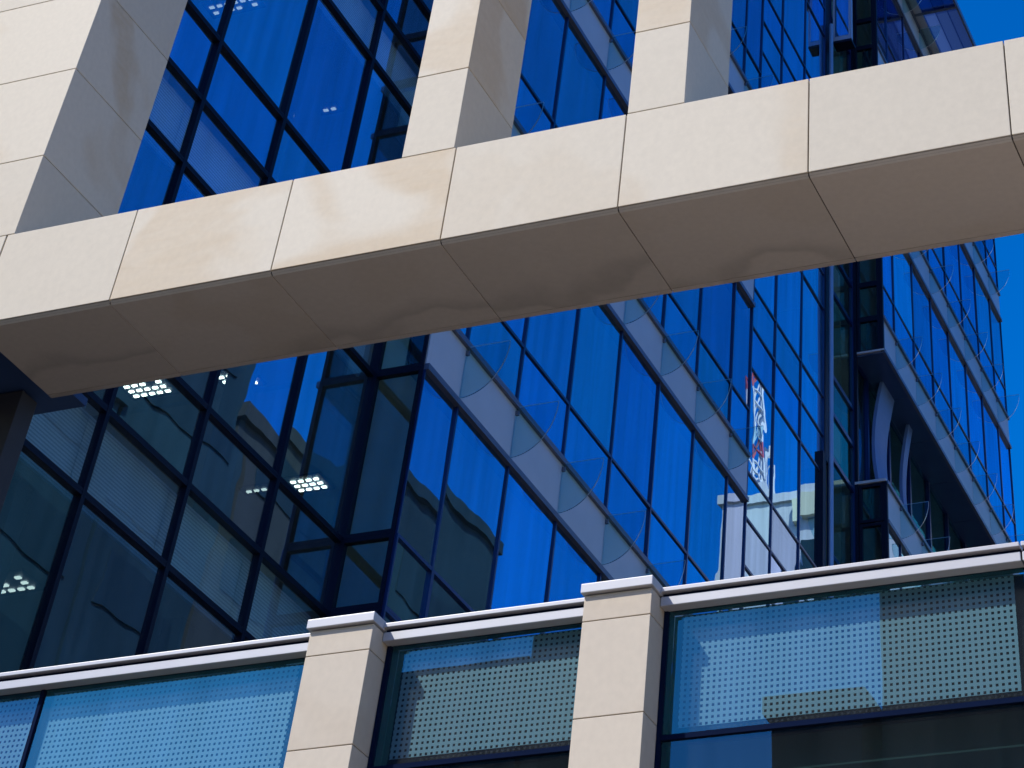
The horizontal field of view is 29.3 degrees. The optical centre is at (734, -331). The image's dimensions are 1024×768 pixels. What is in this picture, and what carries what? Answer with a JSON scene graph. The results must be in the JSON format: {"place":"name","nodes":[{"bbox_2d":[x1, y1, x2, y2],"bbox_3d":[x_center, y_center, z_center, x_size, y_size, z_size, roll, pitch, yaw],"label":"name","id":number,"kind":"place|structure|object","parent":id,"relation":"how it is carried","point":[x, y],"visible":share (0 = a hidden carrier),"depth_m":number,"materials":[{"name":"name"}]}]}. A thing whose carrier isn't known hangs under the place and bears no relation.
{"place":"outdoors","nodes":[
{"label":"outdoors","id":0,"kind":"place"},
{"bbox_2d":[826,0,1023,596],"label":"office building","id":1,"kind":"structure","parent":0,"point":[933,466],"depth_m":47.99,"materials":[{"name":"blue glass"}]},
{"bbox_2d":[858,364,869,507],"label":"window","id":2,"kind":"structure","parent":1,"relation":"in","point":[865,381],"depth_m":43.24,"materials":[{"name":"black metal"}]},
{"bbox_2d":[859,482,883,523],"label":"window","id":3,"kind":"structure","parent":1,"relation":"in","point":[861,487],"depth_m":40.83,"materials":[{"name":"black metal"}]},
{"bbox_2d":[883,256,893,302],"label":"window","id":4,"kind":"structure","parent":1,"relation":"in","point":[888,272],"depth_m":45.52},
{"bbox_2d":[886,0,904,61],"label":"window","id":5,"kind":"structure","parent":1,"relation":"in","point":[895,33],"depth_m":52.61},
{"bbox_2d":[893,254,914,340],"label":"window","id":6,"kind":"structure","parent":1,"relation":"in","point":[902,267],"depth_m":46.57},
{"bbox_2d":[894,305,915,369],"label":"window","id":7,"kind":"structure","parent":1,"relation":"in","point":[901,331],"depth_m":45.60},
{"bbox_2d":[910,451,931,549],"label":"window","id":8,"kind":"structure","parent":1,"relation":"in","point":[926,483],"depth_m":46.46,"materials":[{"name":"black metal"}]},
{"bbox_2d":[912,267,933,375],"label":"window","id":9,"kind":"structure","parent":1,"relation":"in","point":[921,301],"depth_m":47.64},
{"bbox_2d":[915,343,934,403],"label":"window","id":10,"kind":"structure","parent":1,"relation":"in","point":[922,368],"depth_m":46.58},
{"bbox_2d":[931,303,951,407],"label":"window","id":11,"kind":"structure","parent":1,"relation":"in","point":[940,337],"depth_m":48.64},
{"bbox_2d":[934,378,953,437],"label":"window","id":12,"kind":"structure","parent":1,"relation":"in","point":[941,402],"depth_m":47.57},
{"bbox_2d":[944,244,961,302],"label":"window","id":13,"kind":"structure","parent":1,"relation":"in","point":[952,257],"depth_m":52.39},
{"bbox_2d":[949,336,969,440],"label":"window","id":14,"kind":"structure","parent":1,"relation":"in","point":[957,367],"depth_m":49.63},
{"bbox_2d":[952,410,971,469],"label":"window","id":15,"kind":"structure","parent":1,"relation":"in","point":[960,437],"depth_m":48.56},
{"bbox_2d":[959,244,978,335],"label":"window","id":16,"kind":"structure","parent":1,"relation":"in","point":[968,288],"depth_m":53.59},
{"bbox_2d":[966,368,986,471],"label":"window","id":17,"kind":"structure","parent":1,"relation":"in","point":[975,400],"depth_m":50.62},
{"bbox_2d":[970,443,988,499],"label":"window","id":18,"kind":"structure","parent":1,"relation":"in","point":[978,469],"depth_m":49.55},
{"bbox_2d":[974,269,993,364],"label":"window","id":19,"kind":"structure","parent":1,"relation":"in","point":[983,303],"depth_m":54.60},
{"bbox_2d":[983,401,1003,501],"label":"window","id":20,"kind":"structure","parent":1,"relation":"in","point":[992,442],"depth_m":51.60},
{"bbox_2d":[987,473,1005,529],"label":"window","id":21,"kind":"structure","parent":1,"relation":"in","point":[995,499],"depth_m":50.54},
{"bbox_2d":[990,303,1005,388],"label":"window","id":22,"kind":"structure","parent":1,"relation":"in","point":[995,323],"depth_m":55.46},
{"bbox_2d":[999,431,1015,523],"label":"window","id":23,"kind":"structure","parent":1,"relation":"in","point":[1006,467],"depth_m":52.48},
{"bbox_2d":[957,0,1023,573],"label":"sky","id":24,"kind":"structure","parent":0,"point":[988,21],"materials":[{"name":"blue"}]},
{"label":"ground","id":25,"kind":"structure","parent":0,"visible":0},
{"bbox_2d":[0,390,36,512],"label":"column","id":26,"kind":"structure","parent":25,"relation":"on","point":[17,409],"depth_m":14.75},
{"bbox_2d":[0,0,1023,414],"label":"stone frame","id":27,"kind":"object","parent":26,"relation":"on","point":[684,174],"visible":1,"depth_m":13.61,"materials":[{"name":"stone"}]},
{"bbox_2d":[0,0,433,746],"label":"office building","id":28,"kind":"structure","parent":25,"relation":"on","point":[110,546],"depth_m":22.08,"materials":[{"name":"blue glass"}]},
{"bbox_2d":[0,441,83,700],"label":"window","id":29,"kind":"structure","parent":28,"relation":"in","point":[40,510],"depth_m":18.26,"materials":[{"name":"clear glass"}]},
{"bbox_2d":[25,392,109,492],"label":"window","id":30,"kind":"structure","parent":28,"relation":"in","point":[96,404],"depth_m":19.41,"materials":[{"name":"black metal"}]},
{"bbox_2d":[22,493,167,743],"bbox_3d":[-6.240,9.422,18.752,0.095,2.158,1.598,-14,-52,14],"label":"window","id":31,"kind":"structure","parent":28,"relation":"in","point":[105,600],"depth_m":19.08,"materials":[{"name":"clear glass"}]},
{"bbox_2d":[85,411,188,564],"bbox_3d":[-6.182,8.444,19.908,0.095,0.868,1.598,-14,-52,14],"label":"window","id":32,"kind":"structure","parent":28,"relation":"in","point":[182,493],"depth_m":20.18,"materials":[{"name":"black metal"}]},
{"bbox_2d":[118,121,184,213],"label":"window","id":33,"kind":"structure","parent":28,"relation":"in","point":[157,169],"depth_m":21.54,"materials":[{"name":"blue glass"}]},
{"bbox_2d":[110,377,208,483],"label":"window","id":34,"kind":"structure","parent":28,"relation":"in","point":[165,414],"depth_m":20.67,"materials":[{"name":"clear glass"}]},
{"bbox_2d":[148,59,203,160],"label":"window","id":35,"kind":"structure","parent":28,"relation":"in","point":[198,100],"depth_m":22.40,"materials":[{"name":"black metal"}]},
{"bbox_2d":[137,566,243,683],"bbox_3d":[-5.693,10.583,19.708,0.095,2.158,1.598,-14,-52,14],"label":"window","id":36,"kind":"structure","parent":28,"relation":"in","point":[184,618],"depth_m":20.20,"materials":[{"name":"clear glass"}]},
{"bbox_2d":[169,0,221,98],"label":"window","id":37,"kind":"structure","parent":28,"relation":"in","point":[195,49],"depth_m":22.90,"materials":[{"name":"blue glass"}]},
{"bbox_2d":[173,162,218,407],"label":"window","id":38,"kind":"structure","parent":28,"relation":"in","point":[190,186],"depth_m":21.73,"materials":[{"name":"blue glass"}]},
{"bbox_2d":[189,0,233,39],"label":"window","id":39,"kind":"structure","parent":28,"relation":"in","point":[216,13],"depth_m":23.46,"materials":[{"name":"blue glass"}]},
{"bbox_2d":[168,485,261,630],"bbox_3d":[-5.635,9.605,20.863,0.095,0.868,1.598,-14,-52,14],"label":"window","id":40,"kind":"structure","parent":28,"relation":"in","point":[248,593],"depth_m":21.15,"materials":[{"name":"black metal"}]},
{"bbox_2d":[185,100,269,194],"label":"window","id":41,"kind":"structure","parent":28,"relation":"in","point":[264,177],"depth_m":23.10,"materials":[{"name":"black metal"}]},
{"bbox_2d":[189,409,278,550],"bbox_3d":[-5.601,9.044,21.527,0.095,0.868,1.598,-14,-52,14],"label":"window","id":42,"kind":"structure","parent":28,"relation":"in","point":[226,473],"depth_m":21.58,"materials":[{"name":"blue glass"}]},
{"bbox_2d":[204,42,284,175],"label":"window","id":43,"kind":"structure","parent":28,"relation":"in","point":[231,93],"depth_m":23.60,"materials":[{"name":"blue glass"}]},
{"bbox_2d":[209,355,306,476],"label":"window","id":44,"kind":"structure","parent":28,"relation":"in","point":[257,402],"depth_m":22.39,"materials":[{"name":"blue glass"}]},
{"bbox_2d":[222,0,315,117],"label":"window","id":45,"kind":"structure","parent":28,"relation":"in","point":[267,38],"depth_m":24.50,"materials":[{"name":"blue glass"}]},
{"bbox_2d":[244,552,327,665],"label":"window","id":46,"kind":"structure","parent":28,"relation":"in","point":[265,560],"depth_m":22.02,"materials":[{"name":"black metal"}]},
{"bbox_2d":[270,119,328,182],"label":"window","id":47,"kind":"structure","parent":28,"relation":"in","point":[294,159],"depth_m":24.41,"materials":[{"name":"blue glass"}]},
{"bbox_2d":[262,478,341,612],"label":"window","id":48,"kind":"structure","parent":28,"relation":"in","point":[297,540],"depth_m":22.53,"materials":[{"name":"blue glass"}]},
{"bbox_2d":[279,347,373,538],"bbox_3d":[-4.996,9.226,23.638,0.095,2.158,1.598,-14,-52,14],"label":"window","id":49,"kind":"structure","parent":28,"relation":"in","point":[319,465],"depth_m":23.60,"materials":[{"name":"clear glass"}]},
{"bbox_2d":[285,0,373,172],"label":"window","id":50,"kind":"structure","parent":28,"relation":"in","point":[327,100],"depth_m":25.71,"materials":[{"name":"blue glass"}]},
{"bbox_2d":[330,0,384,57],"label":"window","id":51,"kind":"structure","parent":28,"relation":"in","point":[375,36],"depth_m":27.27,"materials":[{"name":"black metal"}]},
{"bbox_2d":[328,532,394,612],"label":"window","id":52,"kind":"structure","parent":28,"relation":"in","point":[389,537],"depth_m":22.91,"materials":[{"name":"black metal"}]},
{"bbox_2d":[349,59,411,168],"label":"window","id":53,"kind":"structure","parent":28,"relation":"in","point":[385,116],"depth_m":26.86,"materials":[{"name":"blue glass"}]},
{"bbox_2d":[342,366,423,538],"bbox_3d":[-4.354,9.726,24.028,0.708,2.158,0.090,-14,-52,14],"label":"window","id":54,"kind":"structure","parent":28,"relation":"in","point":[416,370],"depth_m":24.03,"materials":[{"name":"black metal"}]},
{"bbox_2d":[374,10,421,108],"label":"window","id":55,"kind":"structure","parent":28,"relation":"in","point":[386,18],"depth_m":27.86,"materials":[{"name":"black metal"}]},
{"bbox_2d":[375,334,429,373],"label":"window","id":56,"kind":"structure","parent":28,"relation":"in","point":[378,369],"depth_m":24.93,"materials":[{"name":"black metal"}]},
{"bbox_2d":[385,0,430,59],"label":"window","id":57,"kind":"structure","parent":28,"relation":"in","point":[411,17],"depth_m":28.41,"materials":[{"name":"blue glass"}]},
{"bbox_2d":[92,0,855,705],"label":"office building","id":58,"kind":"structure","parent":25,"relation":"on","point":[672,438],"depth_m":30.71,"materials":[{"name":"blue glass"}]},
{"bbox_2d":[382,533,433,620],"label":"window","id":59,"kind":"structure","parent":58,"relation":"in","point":[409,578],"depth_m":23.11,"materials":[{"name":"blue glass"}]},
{"bbox_2d":[395,369,457,567],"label":"window","id":60,"kind":"structure","parent":58,"relation":"in","point":[423,492],"depth_m":24.19,"materials":[{"name":"blue glass"}]},
{"bbox_2d":[426,570,486,647],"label":"window","id":61,"kind":"structure","parent":58,"relation":"in","point":[443,600],"depth_m":23.82,"materials":[{"name":"blue glass"}]},
{"bbox_2d":[433,407,508,611],"bbox_3d":[-3.419,10.931,25.001,0.068,2.158,1.618,-14,-52,14],"label":"window","id":62,"kind":"structure","parent":58,"relation":"in","point":[466,553],"depth_m":25.00,"materials":[{"name":"blue glass"}]},
{"bbox_2d":[469,321,524,398],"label":"window","id":63,"kind":"structure","parent":58,"relation":"in","point":[510,373],"depth_m":26.95,"materials":[{"name":"blue glass"}]},
{"bbox_2d":[490,467,556,638],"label":"window","id":64,"kind":"structure","parent":58,"relation":"in","point":[527,534],"depth_m":26.17,"materials":[{"name":"blue glass"}]},
{"bbox_2d":[514,74,554,132],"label":"window","id":65,"kind":"structure","parent":58,"relation":"in","point":[527,116],"depth_m":29.90,"materials":[{"name":"blue glass"}]},
{"bbox_2d":[518,348,569,454],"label":"window","id":66,"kind":"structure","parent":58,"relation":"in","point":[536,387],"depth_m":27.85,"materials":[{"name":"blue glass"}]},
{"bbox_2d":[521,0,568,121],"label":"window","id":67,"kind":"structure","parent":58,"relation":"in","point":[543,56],"depth_m":30.96,"materials":[{"name":"blue glass"}]},
{"bbox_2d":[525,309,579,403],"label":"window","id":68,"kind":"structure","parent":58,"relation":"in","point":[551,339],"depth_m":28.65,"materials":[{"name":"blue glass"}]},
{"bbox_2d":[545,525,600,632],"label":"window","id":69,"kind":"structure","parent":58,"relation":"in","point":[571,569],"depth_m":27.30,"materials":[{"name":"blue glass"}]},
{"bbox_2d":[555,20,605,127],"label":"window","id":70,"kind":"structure","parent":58,"relation":"in","point":[582,82],"depth_m":32.08,"materials":[{"name":"blue glass"}]},
{"bbox_2d":[564,405,611,507],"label":"window","id":71,"kind":"structure","parent":58,"relation":"in","point":[581,444],"depth_m":28.82,"materials":[{"name":"blue glass"}]},
{"bbox_2d":[570,305,622,456],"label":"window","id":72,"kind":"structure","parent":58,"relation":"in","point":[594,390],"depth_m":29.87,"materials":[{"name":"blue glass"}]},
{"bbox_2d":[601,77,627,118],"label":"window","id":73,"kind":"structure","parent":58,"relation":"in","point":[612,106],"depth_m":33.23,"materials":[{"name":"blue glass"}]},
{"bbox_2d":[611,0,635,64],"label":"window","id":74,"kind":"structure","parent":58,"relation":"in","point":[621,24],"depth_m":34.62,"materials":[{"name":"blue glass"}]},
{"bbox_2d":[607,459,650,556],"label":"window","id":75,"kind":"structure","parent":58,"relation":"in","point":[623,497],"depth_m":29.80,"materials":[{"name":"blue glass"}]},
{"bbox_2d":[612,332,659,506],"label":"window","id":76,"kind":"structure","parent":58,"relation":"in","point":[636,417],"depth_m":30.89,"materials":[{"name":"blue glass"}]},
{"bbox_2d":[643,294,666,327],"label":"window","id":77,"kind":"structure","parent":58,"relation":"in","point":[658,309],"depth_m":32.98,"materials":[{"name":"blue glass"}]},
{"bbox_2d":[647,508,687,585],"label":"window","id":78,"kind":"structure","parent":58,"relation":"in","point":[663,547],"depth_m":30.75,"materials":[{"name":"blue glass"}]},
{"bbox_2d":[651,383,694,552],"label":"window","id":79,"kind":"structure","parent":58,"relation":"in","point":[673,463],"depth_m":31.87,"materials":[{"name":"blue glass"}]},
{"bbox_2d":[664,293,699,376],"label":"window","id":80,"kind":"structure","parent":58,"relation":"in","point":[676,321],"depth_m":33.77,"materials":[{"name":"blue glass"}]},
{"bbox_2d":[671,288,702,335],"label":"window","id":81,"kind":"structure","parent":58,"relation":"in","point":[690,301],"depth_m":34.53,"materials":[{"name":"blue glass"}]},
{"bbox_2d":[686,555,720,614],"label":"window","id":82,"kind":"structure","parent":58,"relation":"in","point":[694,574],"depth_m":31.64,"materials":[{"name":"blue glass"}]},
{"bbox_2d":[688,433,727,581],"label":"window","id":83,"kind":"structure","parent":58,"relation":"in","point":[708,505],"depth_m":32.87,"materials":[{"name":"blue glass"}]},
{"bbox_2d":[698,337,731,422],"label":"window","id":84,"kind":"structure","parent":58,"relation":"in","point":[709,370],"depth_m":34.75,"materials":[{"name":"blue glass"}]},
{"bbox_2d":[700,282,735,382],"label":"window","id":85,"kind":"structure","parent":58,"relation":"in","point":[718,301],"depth_m":35.67,"materials":[{"name":"blue glass"}]},
{"bbox_2d":[724,479,746,609],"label":"window","id":86,"kind":"structure","parent":58,"relation":"in","point":[734,560],"depth_m":33.86,"materials":[{"name":"blue glass"}]},
{"bbox_2d":[730,22,745,73],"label":"window","id":87,"kind":"structure","parent":58,"relation":"in","point":[740,53],"depth_m":40.95,"materials":[{"name":"blue glass"}]},
{"bbox_2d":[730,384,749,449],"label":"window","id":88,"kind":"structure","parent":58,"relation":"in","point":[740,413],"depth_m":35.54,"materials":[{"name":"blue glass"}]},
{"bbox_2d":[732,0,747,44],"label":"window","id":89,"kind":"structure","parent":58,"relation":"in","point":[739,7],"depth_m":41.61,"materials":[{"name":"blue glass"}]},
{"bbox_2d":[732,282,752,408],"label":"window","id":90,"kind":"structure","parent":58,"relation":"in","point":[743,325],"depth_m":36.62,"materials":[{"name":"blue glass"}]},
{"bbox_2d":[745,46,761,89],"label":"window","id":91,"kind":"structure","parent":58,"relation":"in","point":[752,71],"depth_m":41.51,"materials":[{"name":"blue glass"}]},
{"bbox_2d":[746,0,763,72],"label":"window","id":92,"kind":"structure","parent":58,"relation":"in","point":[754,43],"depth_m":42.44,"materials":[{"name":"blue glass"}]},
{"bbox_2d":[745,517,770,575],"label":"stair window","id":93,"kind":"structure","parent":58,"relation":"in","point":[757,553],"depth_m":34.65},
{"bbox_2d":[746,470,771,549],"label":"window","id":94,"kind":"structure","parent":58,"relation":"in","point":[759,509],"depth_m":35.31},
{"bbox_2d":[747,366,774,503],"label":"window","id":95,"kind":"structure","parent":58,"relation":"in","point":[762,406],"depth_m":36.42,"materials":[{"name":"glass"}]},
{"bbox_2d":[751,326,775,400],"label":"stair window","id":96,"kind":"structure","parent":58,"relation":"in","point":[763,362],"depth_m":37.54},
{"bbox_2d":[753,286,776,359],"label":"stair window","id":97,"kind":"structure","parent":58,"relation":"in","point":[764,322],"depth_m":38.21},
{"bbox_2d":[754,275,777,320],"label":"stair window","id":98,"kind":"structure","parent":58,"relation":"in","point":[766,287],"depth_m":38.90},
{"bbox_2d":[761,50,780,87],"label":"stair window","id":99,"kind":"structure","parent":58,"relation":"in","point":[767,70],"depth_m":42.58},
{"bbox_2d":[762,19,782,83],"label":"window","id":100,"kind":"structure","parent":58,"relation":"in","point":[772,52],"depth_m":43.33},
{"bbox_2d":[763,0,783,54],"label":"window","id":101,"kind":"structure","parent":58,"relation":"in","point":[771,18],"depth_m":44.00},
{"bbox_2d":[771,505,798,571],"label":"stair window","id":102,"kind":"structure","parent":58,"relation":"in","point":[784,545],"depth_m":36.16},
{"bbox_2d":[772,403,800,542],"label":"window","id":103,"kind":"structure","parent":58,"relation":"in","point":[787,445],"depth_m":37.28,"materials":[{"name":"glass"}]},
{"bbox_2d":[775,362,800,439],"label":"stair window","id":104,"kind":"structure","parent":58,"relation":"in","point":[787,400],"depth_m":38.41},
{"bbox_2d":[776,323,801,398],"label":"stair window","id":105,"kind":"structure","parent":58,"relation":"in","point":[787,359],"depth_m":39.08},
{"bbox_2d":[777,271,802,360],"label":"window","id":106,"kind":"structure","parent":58,"relation":"in","point":[790,285],"depth_m":40.02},
{"bbox_2d":[783,28,805,80],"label":"stair window","id":107,"kind":"structure","parent":58,"relation":"in","point":[796,65],"depth_m":44.81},
{"bbox_2d":[784,0,806,66],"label":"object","id":108,"kind":"structure","parent":58,"relation":"in","point":[794,10],"depth_m":45.76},
{"bbox_2d":[800,442,819,567],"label":"window","id":109,"kind":"structure","parent":58,"relation":"in","point":[809,471],"depth_m":38.10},
{"bbox_2d":[801,401,823,468],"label":"stair window","id":110,"kind":"structure","parent":58,"relation":"in","point":[812,438],"depth_m":39.28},
{"bbox_2d":[801,363,823,434],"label":"stair window","id":111,"kind":"structure","parent":58,"relation":"in","point":[812,398],"depth_m":39.98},
{"bbox_2d":[802,274,824,395],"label":"window","id":112,"kind":"structure","parent":58,"relation":"in","point":[813,313],"depth_m":41.09,"materials":[{"name":"glass"}]},
{"bbox_2d":[803,268,824,308],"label":"stair window","id":113,"kind":"structure","parent":58,"relation":"in","point":[815,277],"depth_m":42.30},
{"bbox_2d":[806,2,824,77],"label":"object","id":114,"kind":"structure","parent":58,"relation":"in","point":[815,37],"depth_m":46.97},
{"bbox_2d":[827,460,855,564],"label":"side window","id":115,"kind":"structure","parent":58,"relation":"in","point":[853,552],"depth_m":40.43,"materials":[{"name":"blue glass"}]},
{"bbox_2d":[833,292,853,408],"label":"side window","id":116,"kind":"structure","parent":58,"relation":"in","point":[835,299],"depth_m":43.38,"materials":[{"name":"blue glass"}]},
{"bbox_2d":[0,541,1023,767],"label":"parapet","id":117,"kind":"structure","parent":25,"relation":"on","point":[930,676],"depth_m":10.70,"materials":[{"name":"glass"}]},
{"bbox_2d":[828,23,833,597],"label":"steel pole","id":118,"kind":"object","parent":25,"relation":"on","point":[831,435],"visible":0.52,"depth_m":40.62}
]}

